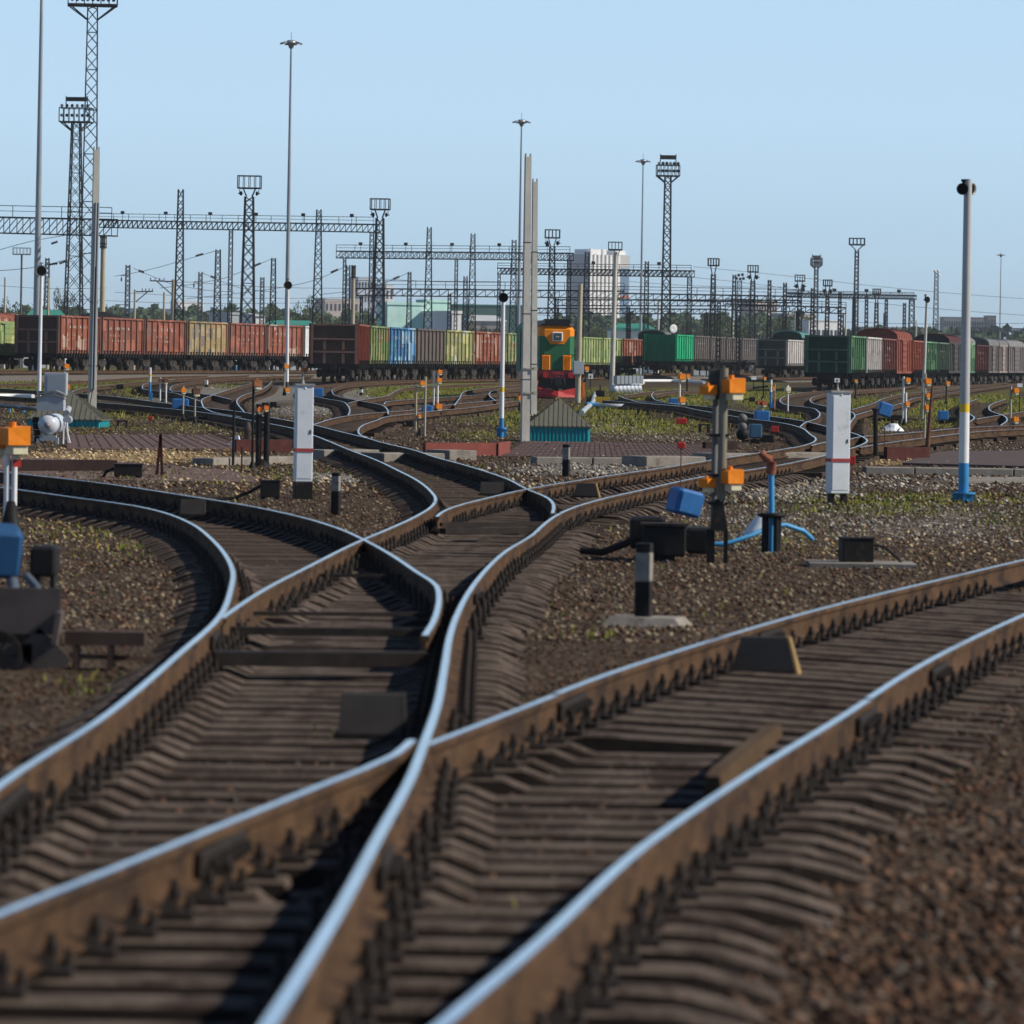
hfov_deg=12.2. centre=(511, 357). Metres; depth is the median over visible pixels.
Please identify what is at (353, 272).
concrete pole
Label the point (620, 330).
building
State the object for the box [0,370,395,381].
railway track
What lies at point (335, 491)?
limit post
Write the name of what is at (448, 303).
lattice mast
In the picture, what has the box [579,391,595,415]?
ground pipe
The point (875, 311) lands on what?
lamp tower
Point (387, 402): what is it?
railway track
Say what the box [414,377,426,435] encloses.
shunting signal
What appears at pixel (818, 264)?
floodlight tower
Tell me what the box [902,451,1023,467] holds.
path
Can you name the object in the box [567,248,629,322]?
apartment tower
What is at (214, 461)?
kerb stone
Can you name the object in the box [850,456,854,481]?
red marker
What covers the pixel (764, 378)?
shunting signal
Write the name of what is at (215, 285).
lattice mast
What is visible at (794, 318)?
concrete pole
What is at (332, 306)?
building
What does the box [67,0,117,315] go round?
floodlight tower
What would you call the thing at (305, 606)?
railway turnout
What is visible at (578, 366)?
door
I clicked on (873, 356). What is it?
gondola wagon
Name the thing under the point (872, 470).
kerb stone
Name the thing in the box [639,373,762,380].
railway track
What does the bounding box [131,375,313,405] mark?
railway track
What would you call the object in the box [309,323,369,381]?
gondola wagon
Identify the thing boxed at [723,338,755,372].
gondola wagon
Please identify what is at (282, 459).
kerb stone
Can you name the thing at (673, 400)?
switch machine
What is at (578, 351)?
concrete pole
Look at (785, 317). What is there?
lattice mast
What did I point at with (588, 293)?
lattice mast
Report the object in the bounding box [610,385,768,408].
railway track
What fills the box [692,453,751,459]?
crossing beam
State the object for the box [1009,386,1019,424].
shunting signal
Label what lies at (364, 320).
tree
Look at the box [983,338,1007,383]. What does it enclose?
boxcar
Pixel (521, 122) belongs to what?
steel lamp pole
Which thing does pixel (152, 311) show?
wood
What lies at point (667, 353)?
gondola wagon
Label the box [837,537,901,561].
connection box
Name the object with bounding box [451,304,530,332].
building
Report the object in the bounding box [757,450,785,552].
pipe riser
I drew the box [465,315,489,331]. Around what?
tree
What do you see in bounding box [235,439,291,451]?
edging board
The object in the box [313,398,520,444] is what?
railway track
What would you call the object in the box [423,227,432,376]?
lattice mast
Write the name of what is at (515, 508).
railway turnout
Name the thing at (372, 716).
rail cover
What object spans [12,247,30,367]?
lamp pole
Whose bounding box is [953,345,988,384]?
gondola wagon
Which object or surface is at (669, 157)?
floodlight tower
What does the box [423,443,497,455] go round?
edging board
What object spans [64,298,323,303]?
overhead wire
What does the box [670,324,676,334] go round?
satellite dish
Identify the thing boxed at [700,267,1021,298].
overhead wire
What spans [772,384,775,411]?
shunting signal
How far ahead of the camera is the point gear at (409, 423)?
145.87 m
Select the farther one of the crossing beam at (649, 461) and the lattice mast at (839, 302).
the lattice mast at (839, 302)
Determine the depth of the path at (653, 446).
114.28 m
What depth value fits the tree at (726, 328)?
882.51 m
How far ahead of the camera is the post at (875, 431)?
108.99 m
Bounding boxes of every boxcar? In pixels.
[0,312,23,369]
[638,329,671,369]
[772,330,808,369]
[857,328,911,387]
[914,333,960,385]
[938,335,975,384]
[971,337,998,383]
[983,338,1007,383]
[986,339,1023,382]
[1005,340,1023,382]
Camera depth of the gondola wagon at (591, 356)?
460.93 m
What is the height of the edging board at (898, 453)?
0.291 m
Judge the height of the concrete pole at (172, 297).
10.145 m
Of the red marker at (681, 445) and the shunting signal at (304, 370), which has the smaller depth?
the red marker at (681, 445)
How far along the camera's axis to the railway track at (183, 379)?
299.66 m
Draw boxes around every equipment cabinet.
[292,378,314,498]
[825,383,852,504]
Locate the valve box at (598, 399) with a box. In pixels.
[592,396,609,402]
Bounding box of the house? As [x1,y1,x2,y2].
[239,313,264,323]
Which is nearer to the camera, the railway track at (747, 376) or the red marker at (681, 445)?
the red marker at (681, 445)
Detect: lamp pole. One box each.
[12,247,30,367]
[32,0,42,369]
[280,32,302,324]
[512,113,530,326]
[608,242,622,391]
[635,159,650,373]
[998,254,1004,338]
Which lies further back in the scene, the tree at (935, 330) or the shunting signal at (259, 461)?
the tree at (935, 330)
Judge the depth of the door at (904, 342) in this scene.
385.50 m
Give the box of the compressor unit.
[32,373,72,443]
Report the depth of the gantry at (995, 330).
1199.57 m
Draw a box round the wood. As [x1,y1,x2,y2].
[0,302,1023,339]
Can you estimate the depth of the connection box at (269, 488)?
73.01 m
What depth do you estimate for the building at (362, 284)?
2100.01 m
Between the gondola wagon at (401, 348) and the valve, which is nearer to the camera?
the valve
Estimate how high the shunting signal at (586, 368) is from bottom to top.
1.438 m
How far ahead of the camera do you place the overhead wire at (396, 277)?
599.97 m
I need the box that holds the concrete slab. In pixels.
[805,560,917,569]
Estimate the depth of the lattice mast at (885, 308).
661.60 m
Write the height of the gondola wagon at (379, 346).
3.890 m
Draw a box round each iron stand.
[116,420,127,426]
[637,408,649,415]
[698,424,709,432]
[891,417,901,424]
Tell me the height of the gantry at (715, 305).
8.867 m
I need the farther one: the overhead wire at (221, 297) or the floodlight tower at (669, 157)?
the floodlight tower at (669, 157)
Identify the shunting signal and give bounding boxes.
[0,422,30,532]
[63,358,69,389]
[158,378,167,402]
[180,386,185,419]
[192,387,200,423]
[249,378,261,467]
[255,404,269,465]
[282,363,289,395]
[300,365,307,383]
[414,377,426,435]
[433,369,441,410]
[517,394,520,410]
[583,366,588,381]
[677,372,685,405]
[684,374,689,395]
[698,368,745,562]
[756,400,766,410]
[762,377,765,398]
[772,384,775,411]
[784,385,790,413]
[853,379,857,398]
[901,377,910,425]
[923,373,931,445]
[944,381,949,403]
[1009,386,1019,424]
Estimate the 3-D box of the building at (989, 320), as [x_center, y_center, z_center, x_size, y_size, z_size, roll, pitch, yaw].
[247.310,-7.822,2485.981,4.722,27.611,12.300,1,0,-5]
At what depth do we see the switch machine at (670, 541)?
53.23 m
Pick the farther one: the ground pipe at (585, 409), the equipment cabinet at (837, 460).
the ground pipe at (585, 409)
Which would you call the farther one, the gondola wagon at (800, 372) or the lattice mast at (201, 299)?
the lattice mast at (201, 299)
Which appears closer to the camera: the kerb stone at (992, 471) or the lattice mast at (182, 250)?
the kerb stone at (992, 471)
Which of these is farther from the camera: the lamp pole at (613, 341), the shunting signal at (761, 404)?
the lamp pole at (613, 341)
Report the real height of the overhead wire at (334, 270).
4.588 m
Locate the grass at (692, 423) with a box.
[0,379,1023,906]
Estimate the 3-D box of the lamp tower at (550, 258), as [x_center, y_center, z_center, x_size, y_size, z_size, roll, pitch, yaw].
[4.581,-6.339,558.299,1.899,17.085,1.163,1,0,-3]
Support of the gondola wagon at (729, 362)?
on the railway track at (747, 376)
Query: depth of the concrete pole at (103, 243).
412.37 m
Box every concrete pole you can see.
[3,277,5,368]
[46,278,49,368]
[88,147,99,407]
[99,236,106,369]
[132,288,152,369]
[150,278,174,319]
[163,292,164,319]
[351,265,355,323]
[520,153,537,441]
[530,179,537,414]
[575,284,582,402]
[657,301,659,372]
[794,308,795,330]
[845,313,846,335]
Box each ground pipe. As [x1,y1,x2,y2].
[0,394,34,397]
[0,404,36,413]
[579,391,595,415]
[593,402,625,409]
[631,379,705,384]
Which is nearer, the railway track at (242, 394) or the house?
the railway track at (242, 394)
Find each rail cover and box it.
[178,499,205,516]
[333,692,406,739]
[478,482,503,495]
[571,483,600,497]
[729,636,801,673]
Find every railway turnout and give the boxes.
[0,472,605,666]
[0,612,971,1023]
[317,441,810,534]
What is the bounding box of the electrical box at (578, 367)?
[573,361,583,373]
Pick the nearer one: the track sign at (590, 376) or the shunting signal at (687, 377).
the shunting signal at (687, 377)
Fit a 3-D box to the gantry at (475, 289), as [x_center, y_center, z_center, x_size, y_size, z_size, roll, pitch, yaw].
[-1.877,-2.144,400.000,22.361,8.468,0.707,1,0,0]
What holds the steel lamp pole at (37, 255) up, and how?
on the ground at (32, 712)
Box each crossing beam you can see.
[313,449,339,459]
[335,449,378,452]
[361,452,444,461]
[426,449,476,459]
[622,455,705,466]
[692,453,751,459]
[786,452,825,457]
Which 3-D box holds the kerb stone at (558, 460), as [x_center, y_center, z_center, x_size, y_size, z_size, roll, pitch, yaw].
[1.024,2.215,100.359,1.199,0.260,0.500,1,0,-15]
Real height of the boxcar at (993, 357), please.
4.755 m
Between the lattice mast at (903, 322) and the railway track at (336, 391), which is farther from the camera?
the lattice mast at (903, 322)
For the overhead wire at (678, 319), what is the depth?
619.98 m
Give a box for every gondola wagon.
[14,314,99,370]
[69,312,143,370]
[114,319,185,369]
[157,321,227,369]
[199,323,265,369]
[238,324,302,369]
[277,326,320,369]
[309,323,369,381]
[334,325,389,380]
[363,327,415,380]
[386,328,444,379]
[417,330,473,379]
[447,331,500,378]
[476,333,520,378]
[574,337,601,376]
[583,338,621,376]
[600,339,642,376]
[644,334,693,372]
[673,336,709,372]
[696,336,725,370]
[707,337,741,372]
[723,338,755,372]
[755,339,803,377]
[781,341,804,376]
[804,335,866,389]
[833,337,881,388]
[854,338,896,387]
[885,340,923,386]
[906,341,937,386]
[919,342,948,385]
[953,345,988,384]
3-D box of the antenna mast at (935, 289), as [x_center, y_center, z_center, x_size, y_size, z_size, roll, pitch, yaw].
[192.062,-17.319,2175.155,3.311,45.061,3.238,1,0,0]
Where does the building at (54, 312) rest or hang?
on the ground at (32, 712)
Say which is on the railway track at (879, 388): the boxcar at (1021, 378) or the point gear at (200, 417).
the boxcar at (1021, 378)
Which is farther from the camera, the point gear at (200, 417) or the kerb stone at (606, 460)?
the point gear at (200, 417)
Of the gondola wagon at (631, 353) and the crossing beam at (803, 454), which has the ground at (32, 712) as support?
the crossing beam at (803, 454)
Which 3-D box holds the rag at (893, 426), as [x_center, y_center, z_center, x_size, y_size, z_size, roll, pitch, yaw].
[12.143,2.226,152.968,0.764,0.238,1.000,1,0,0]
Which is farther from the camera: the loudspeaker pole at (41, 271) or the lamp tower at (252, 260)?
the lamp tower at (252, 260)
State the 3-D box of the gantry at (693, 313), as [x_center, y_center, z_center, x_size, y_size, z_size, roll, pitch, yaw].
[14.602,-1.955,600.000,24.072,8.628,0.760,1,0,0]
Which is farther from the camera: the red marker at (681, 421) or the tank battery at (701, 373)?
the tank battery at (701, 373)
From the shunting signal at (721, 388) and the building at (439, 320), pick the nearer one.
the shunting signal at (721, 388)
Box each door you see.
[2,323,14,354]
[574,362,582,373]
[902,340,908,372]
[953,344,959,371]
[970,345,972,371]
[992,346,996,371]
[1002,347,1005,371]
[1014,348,1020,371]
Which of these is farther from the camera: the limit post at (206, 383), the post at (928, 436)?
the limit post at (206, 383)
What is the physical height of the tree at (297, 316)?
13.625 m
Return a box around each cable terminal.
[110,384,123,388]
[742,397,754,401]
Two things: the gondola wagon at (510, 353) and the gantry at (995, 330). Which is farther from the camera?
the gantry at (995, 330)
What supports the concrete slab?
on the ground at (32, 712)
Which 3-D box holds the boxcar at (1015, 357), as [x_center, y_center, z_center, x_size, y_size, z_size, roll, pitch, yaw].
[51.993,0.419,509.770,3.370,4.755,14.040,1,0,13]
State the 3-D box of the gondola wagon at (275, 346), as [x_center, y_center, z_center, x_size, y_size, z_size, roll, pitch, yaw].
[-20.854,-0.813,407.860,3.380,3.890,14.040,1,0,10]
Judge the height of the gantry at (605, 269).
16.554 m
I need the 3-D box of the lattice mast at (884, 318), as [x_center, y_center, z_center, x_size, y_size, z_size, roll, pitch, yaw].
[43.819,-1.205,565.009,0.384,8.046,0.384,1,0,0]
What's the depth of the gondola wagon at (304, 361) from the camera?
416.05 m
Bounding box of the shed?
[208,312,239,322]
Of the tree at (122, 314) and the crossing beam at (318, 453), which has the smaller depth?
the crossing beam at (318, 453)
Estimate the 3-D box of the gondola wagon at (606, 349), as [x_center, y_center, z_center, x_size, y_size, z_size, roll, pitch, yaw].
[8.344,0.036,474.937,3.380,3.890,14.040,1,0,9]
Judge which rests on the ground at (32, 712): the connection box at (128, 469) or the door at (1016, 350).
the connection box at (128, 469)
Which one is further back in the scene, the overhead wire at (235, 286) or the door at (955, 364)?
the overhead wire at (235, 286)
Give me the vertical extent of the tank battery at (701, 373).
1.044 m
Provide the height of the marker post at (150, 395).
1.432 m
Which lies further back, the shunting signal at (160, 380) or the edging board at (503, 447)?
the shunting signal at (160, 380)
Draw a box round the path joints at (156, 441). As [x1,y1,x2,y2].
[76,435,230,446]
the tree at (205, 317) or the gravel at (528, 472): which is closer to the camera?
the gravel at (528, 472)
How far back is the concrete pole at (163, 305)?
555.56 m
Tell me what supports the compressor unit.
on the ground at (32, 712)
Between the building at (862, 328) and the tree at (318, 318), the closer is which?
the tree at (318, 318)
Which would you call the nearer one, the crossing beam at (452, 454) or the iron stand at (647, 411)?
the crossing beam at (452, 454)
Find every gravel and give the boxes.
[0,403,1023,507]
[0,493,1023,643]
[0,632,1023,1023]
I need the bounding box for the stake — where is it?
[155,434,163,474]
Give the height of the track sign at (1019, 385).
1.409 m
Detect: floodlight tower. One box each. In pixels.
[59,96,93,315]
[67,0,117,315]
[656,154,679,372]
[810,254,822,334]
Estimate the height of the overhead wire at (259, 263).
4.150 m
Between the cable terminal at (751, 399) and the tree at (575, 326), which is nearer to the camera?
the cable terminal at (751, 399)
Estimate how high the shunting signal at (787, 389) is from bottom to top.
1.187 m
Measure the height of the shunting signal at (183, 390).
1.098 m
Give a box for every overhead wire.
[0,235,65,249]
[0,252,90,270]
[8,286,89,288]
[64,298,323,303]
[115,292,380,298]
[118,250,217,275]
[133,268,226,291]
[162,258,272,287]
[181,281,343,288]
[187,268,341,298]
[203,273,269,291]
[320,272,408,294]
[550,315,775,319]
[695,277,1014,314]
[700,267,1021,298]
[808,320,1021,323]
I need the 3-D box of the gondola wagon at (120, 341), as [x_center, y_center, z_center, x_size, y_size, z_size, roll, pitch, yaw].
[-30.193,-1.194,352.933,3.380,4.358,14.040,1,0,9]
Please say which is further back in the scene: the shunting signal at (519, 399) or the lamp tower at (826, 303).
the lamp tower at (826, 303)
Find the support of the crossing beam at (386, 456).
on the ground at (32, 712)
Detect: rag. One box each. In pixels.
[742,516,782,534]
[882,423,903,430]
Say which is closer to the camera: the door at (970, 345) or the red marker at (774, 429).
the red marker at (774, 429)
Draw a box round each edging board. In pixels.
[10,459,116,470]
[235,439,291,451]
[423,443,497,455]
[498,441,509,455]
[702,442,737,449]
[884,447,929,459]
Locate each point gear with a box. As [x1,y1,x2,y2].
[180,416,207,421]
[262,402,280,407]
[397,420,417,425]
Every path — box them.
[0,456,282,482]
[67,435,231,449]
[502,441,711,457]
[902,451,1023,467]
[969,477,1023,482]
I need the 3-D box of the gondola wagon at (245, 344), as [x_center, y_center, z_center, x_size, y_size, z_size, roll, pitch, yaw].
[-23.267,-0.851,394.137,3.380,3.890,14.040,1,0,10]
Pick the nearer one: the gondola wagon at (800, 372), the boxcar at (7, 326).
the boxcar at (7, 326)
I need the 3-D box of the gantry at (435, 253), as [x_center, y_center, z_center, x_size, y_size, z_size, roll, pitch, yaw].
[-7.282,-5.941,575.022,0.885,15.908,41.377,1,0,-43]
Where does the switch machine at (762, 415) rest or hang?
on the ground at (32, 712)
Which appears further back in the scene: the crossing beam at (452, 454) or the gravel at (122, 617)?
the crossing beam at (452, 454)
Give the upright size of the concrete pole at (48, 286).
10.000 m
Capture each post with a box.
[149,367,152,399]
[200,380,212,387]
[232,411,234,464]
[241,447,242,470]
[331,472,340,514]
[355,387,368,396]
[562,444,569,476]
[602,543,692,626]
[769,380,772,409]
[872,408,878,455]
[925,387,932,446]
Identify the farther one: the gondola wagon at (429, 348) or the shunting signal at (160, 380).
the gondola wagon at (429, 348)
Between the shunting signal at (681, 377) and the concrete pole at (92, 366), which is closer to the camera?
the concrete pole at (92, 366)
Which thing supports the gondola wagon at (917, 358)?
on the railway track at (879, 388)
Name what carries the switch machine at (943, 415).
on the ground at (32, 712)
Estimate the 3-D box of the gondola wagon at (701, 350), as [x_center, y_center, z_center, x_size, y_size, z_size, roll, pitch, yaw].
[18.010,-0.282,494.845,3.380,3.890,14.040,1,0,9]
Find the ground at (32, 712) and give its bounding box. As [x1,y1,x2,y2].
[0,358,1023,1023]
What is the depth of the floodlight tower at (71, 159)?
602.40 m
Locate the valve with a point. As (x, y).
(600, 393)
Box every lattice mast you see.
[43,258,49,309]
[115,265,130,369]
[172,189,183,369]
[187,272,202,369]
[213,249,220,369]
[258,277,264,369]
[268,258,275,369]
[310,209,322,369]
[345,265,350,323]
[406,272,411,327]
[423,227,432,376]
[447,293,451,329]
[462,276,467,330]
[465,233,475,376]
[507,240,516,375]
[582,251,589,374]
[642,261,648,374]
[730,275,735,372]
[766,280,771,376]
[781,283,786,376]
[810,288,814,334]
[837,292,841,335]
[864,294,867,328]
[883,313,885,328]
[884,299,887,328]
[902,303,905,330]
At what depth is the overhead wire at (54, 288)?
499.99 m
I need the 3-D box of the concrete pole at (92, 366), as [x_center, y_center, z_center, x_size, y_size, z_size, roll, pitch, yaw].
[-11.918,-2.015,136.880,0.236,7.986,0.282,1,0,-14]
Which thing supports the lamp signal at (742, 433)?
on the ground at (32, 712)
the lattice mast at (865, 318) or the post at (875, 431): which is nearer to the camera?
the post at (875, 431)
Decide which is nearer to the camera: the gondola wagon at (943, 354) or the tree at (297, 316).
the gondola wagon at (943, 354)
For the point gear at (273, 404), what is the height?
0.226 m
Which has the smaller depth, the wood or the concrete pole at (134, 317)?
the concrete pole at (134, 317)
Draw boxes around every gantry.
[0,205,117,236]
[99,211,379,377]
[336,242,573,329]
[356,280,623,323]
[496,261,694,372]
[537,308,725,374]
[554,299,799,377]
[618,286,801,368]
[725,298,845,376]
[787,288,916,339]
[957,327,1023,338]
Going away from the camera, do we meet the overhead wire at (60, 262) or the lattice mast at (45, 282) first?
the overhead wire at (60, 262)
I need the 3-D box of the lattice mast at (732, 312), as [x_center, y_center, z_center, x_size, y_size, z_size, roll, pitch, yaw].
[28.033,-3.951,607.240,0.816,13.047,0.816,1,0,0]
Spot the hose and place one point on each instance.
(810, 537)
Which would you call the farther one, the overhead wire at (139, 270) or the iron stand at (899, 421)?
the overhead wire at (139, 270)
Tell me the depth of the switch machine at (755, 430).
126.35 m
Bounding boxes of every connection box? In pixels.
[99,463,142,477]
[216,480,280,499]
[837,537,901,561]
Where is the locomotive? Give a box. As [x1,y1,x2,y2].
[516,309,584,398]
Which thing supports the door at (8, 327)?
in the boxcar at (7, 326)
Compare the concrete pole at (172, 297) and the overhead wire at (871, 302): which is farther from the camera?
the overhead wire at (871, 302)
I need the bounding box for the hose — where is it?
[715,522,813,545]
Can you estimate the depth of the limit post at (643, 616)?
38.72 m
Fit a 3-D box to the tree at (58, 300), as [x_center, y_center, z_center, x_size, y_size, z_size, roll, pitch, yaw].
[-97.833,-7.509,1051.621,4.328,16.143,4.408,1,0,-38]
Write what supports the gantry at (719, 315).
on the ground at (32, 712)
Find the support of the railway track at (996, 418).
on the ground at (32, 712)
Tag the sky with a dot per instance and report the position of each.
(797, 130)
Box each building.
[23,309,66,367]
[126,308,184,313]
[170,301,203,318]
[265,320,317,369]
[315,298,359,320]
[350,277,372,314]
[375,285,393,317]
[377,302,427,328]
[416,299,451,310]
[422,311,461,330]
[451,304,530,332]
[461,315,506,332]
[605,323,655,373]
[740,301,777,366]
[771,313,815,328]
[791,320,842,335]
[859,327,923,333]
[939,317,983,335]
[983,315,995,326]
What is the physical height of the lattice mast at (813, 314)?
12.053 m
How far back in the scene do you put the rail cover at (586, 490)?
73.86 m
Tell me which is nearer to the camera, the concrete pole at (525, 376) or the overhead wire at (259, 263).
the concrete pole at (525, 376)
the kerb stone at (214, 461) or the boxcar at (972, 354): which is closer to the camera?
the kerb stone at (214, 461)
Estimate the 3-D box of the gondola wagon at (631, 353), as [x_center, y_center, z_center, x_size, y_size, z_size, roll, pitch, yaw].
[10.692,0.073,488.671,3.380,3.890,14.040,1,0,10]
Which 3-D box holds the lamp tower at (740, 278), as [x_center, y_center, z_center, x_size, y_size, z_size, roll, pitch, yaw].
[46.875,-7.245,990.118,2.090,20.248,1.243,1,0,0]
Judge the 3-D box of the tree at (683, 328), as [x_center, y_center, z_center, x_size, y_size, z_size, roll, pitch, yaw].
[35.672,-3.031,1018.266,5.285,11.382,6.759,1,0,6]
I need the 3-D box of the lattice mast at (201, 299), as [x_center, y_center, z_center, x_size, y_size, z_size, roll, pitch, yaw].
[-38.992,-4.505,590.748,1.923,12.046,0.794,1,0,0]
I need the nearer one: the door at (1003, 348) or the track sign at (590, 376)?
the track sign at (590, 376)
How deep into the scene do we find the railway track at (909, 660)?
29.34 m
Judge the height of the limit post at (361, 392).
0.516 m
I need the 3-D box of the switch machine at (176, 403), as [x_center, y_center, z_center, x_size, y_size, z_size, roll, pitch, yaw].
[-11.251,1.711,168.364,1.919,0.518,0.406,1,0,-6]
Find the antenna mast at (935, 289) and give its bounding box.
[932,269,939,329]
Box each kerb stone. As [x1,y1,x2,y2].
[192,457,254,465]
[248,456,292,463]
[530,456,591,463]
[590,457,621,464]
[862,466,913,474]
[913,467,957,474]
[969,468,1012,475]
[1010,468,1023,476]
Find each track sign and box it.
[588,374,592,387]
[1017,383,1022,418]
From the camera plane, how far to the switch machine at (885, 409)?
176.69 m
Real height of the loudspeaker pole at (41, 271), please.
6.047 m
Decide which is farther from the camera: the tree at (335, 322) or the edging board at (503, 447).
the tree at (335, 322)
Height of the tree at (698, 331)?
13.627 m
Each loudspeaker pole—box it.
[36,262,46,395]
[284,279,291,393]
[496,290,507,436]
[920,294,929,420]
[951,179,975,501]
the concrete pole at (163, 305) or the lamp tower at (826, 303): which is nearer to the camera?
the concrete pole at (163, 305)
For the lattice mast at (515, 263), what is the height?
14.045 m
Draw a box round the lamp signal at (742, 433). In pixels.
[736,414,748,439]
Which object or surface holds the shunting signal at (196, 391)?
on the ground at (32, 712)
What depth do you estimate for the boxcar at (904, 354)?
383.05 m
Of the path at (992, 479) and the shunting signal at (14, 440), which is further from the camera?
the path at (992, 479)
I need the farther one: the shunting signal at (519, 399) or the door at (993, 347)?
the door at (993, 347)
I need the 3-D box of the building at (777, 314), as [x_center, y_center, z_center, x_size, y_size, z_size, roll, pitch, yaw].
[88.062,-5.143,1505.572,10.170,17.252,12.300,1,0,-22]
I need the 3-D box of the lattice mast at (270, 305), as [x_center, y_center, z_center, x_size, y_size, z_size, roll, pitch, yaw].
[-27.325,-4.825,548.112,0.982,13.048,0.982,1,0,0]
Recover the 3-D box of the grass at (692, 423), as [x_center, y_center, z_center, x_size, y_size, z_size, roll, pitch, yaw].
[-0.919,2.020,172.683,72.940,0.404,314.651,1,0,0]
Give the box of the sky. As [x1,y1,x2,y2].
[0,0,1023,338]
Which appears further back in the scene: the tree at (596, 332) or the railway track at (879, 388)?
the tree at (596, 332)
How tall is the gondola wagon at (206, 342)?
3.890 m
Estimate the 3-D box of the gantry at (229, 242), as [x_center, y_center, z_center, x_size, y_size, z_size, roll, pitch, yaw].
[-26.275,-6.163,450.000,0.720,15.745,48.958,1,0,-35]
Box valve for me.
[596,385,604,397]
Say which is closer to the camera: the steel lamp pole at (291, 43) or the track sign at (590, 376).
the track sign at (590, 376)
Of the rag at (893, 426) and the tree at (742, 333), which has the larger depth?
the tree at (742, 333)
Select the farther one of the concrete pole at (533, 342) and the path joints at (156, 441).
the concrete pole at (533, 342)
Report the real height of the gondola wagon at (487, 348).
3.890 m
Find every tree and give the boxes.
[1,297,24,359]
[11,302,32,314]
[53,288,77,315]
[117,310,140,318]
[148,312,167,359]
[194,310,212,321]
[264,309,282,322]
[292,296,317,321]
[302,296,325,323]
[323,314,347,323]
[355,315,371,324]
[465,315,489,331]
[565,316,584,336]
[584,321,606,337]
[597,320,622,337]
[622,311,642,323]
[668,317,689,369]
[693,310,724,336]
[700,308,738,337]
[737,322,752,338]
[764,313,792,339]
[778,311,804,331]
[928,321,937,333]
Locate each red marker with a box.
[676,418,686,465]
[677,442,684,522]
[771,426,778,449]
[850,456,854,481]
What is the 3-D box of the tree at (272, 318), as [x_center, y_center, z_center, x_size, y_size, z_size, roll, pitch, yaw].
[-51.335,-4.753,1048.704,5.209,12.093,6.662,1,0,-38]
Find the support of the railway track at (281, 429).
on the ground at (32, 712)
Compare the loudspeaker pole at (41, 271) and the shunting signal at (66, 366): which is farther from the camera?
the shunting signal at (66, 366)
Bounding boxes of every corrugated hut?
[25,390,110,427]
[530,398,591,441]
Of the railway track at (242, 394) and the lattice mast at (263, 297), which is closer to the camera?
the railway track at (242, 394)
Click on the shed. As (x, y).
(235, 317)
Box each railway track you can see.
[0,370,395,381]
[0,375,229,392]
[0,388,381,451]
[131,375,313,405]
[189,382,278,418]
[293,376,510,420]
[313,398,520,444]
[315,377,609,385]
[340,382,520,410]
[445,385,520,408]
[550,559,1023,758]
[602,400,883,477]
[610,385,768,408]
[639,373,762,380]
[746,377,814,382]
[768,382,944,435]
[810,425,1023,458]
[811,383,1016,391]
[851,381,1023,419]
[948,399,1023,428]
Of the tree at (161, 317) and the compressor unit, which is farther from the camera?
the tree at (161, 317)
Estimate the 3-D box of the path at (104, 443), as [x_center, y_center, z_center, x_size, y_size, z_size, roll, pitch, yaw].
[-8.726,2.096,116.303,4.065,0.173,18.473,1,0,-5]
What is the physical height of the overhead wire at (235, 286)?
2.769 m
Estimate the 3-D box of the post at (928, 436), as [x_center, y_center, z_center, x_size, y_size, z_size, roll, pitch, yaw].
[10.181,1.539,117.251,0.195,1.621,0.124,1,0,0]
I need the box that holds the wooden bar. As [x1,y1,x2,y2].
[704,724,781,795]
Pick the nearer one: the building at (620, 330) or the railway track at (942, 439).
the railway track at (942, 439)
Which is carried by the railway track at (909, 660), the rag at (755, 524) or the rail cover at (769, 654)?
the rail cover at (769, 654)
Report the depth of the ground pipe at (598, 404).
204.24 m
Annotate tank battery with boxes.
[610,376,643,392]
[691,371,708,377]
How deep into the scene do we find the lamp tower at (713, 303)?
654.82 m
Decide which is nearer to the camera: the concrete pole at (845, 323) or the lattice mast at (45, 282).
the lattice mast at (45, 282)
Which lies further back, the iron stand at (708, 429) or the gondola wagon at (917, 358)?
the gondola wagon at (917, 358)
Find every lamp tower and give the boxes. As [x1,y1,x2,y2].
[237,175,261,369]
[370,198,390,325]
[544,229,559,318]
[707,258,719,336]
[736,273,744,336]
[746,265,759,374]
[793,275,805,330]
[822,279,833,334]
[849,238,864,335]
[872,289,880,327]
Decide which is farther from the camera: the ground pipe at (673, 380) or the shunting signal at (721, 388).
the ground pipe at (673, 380)
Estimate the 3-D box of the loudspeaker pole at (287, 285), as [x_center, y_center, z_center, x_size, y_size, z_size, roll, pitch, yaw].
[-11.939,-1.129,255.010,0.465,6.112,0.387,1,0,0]
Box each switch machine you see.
[0,523,166,670]
[172,398,188,408]
[314,388,331,398]
[421,405,450,416]
[579,486,708,561]
[669,398,687,404]
[742,424,784,443]
[754,410,782,422]
[870,401,916,420]
[934,411,957,423]
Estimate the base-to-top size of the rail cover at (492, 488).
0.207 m
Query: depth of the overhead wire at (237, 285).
699.98 m

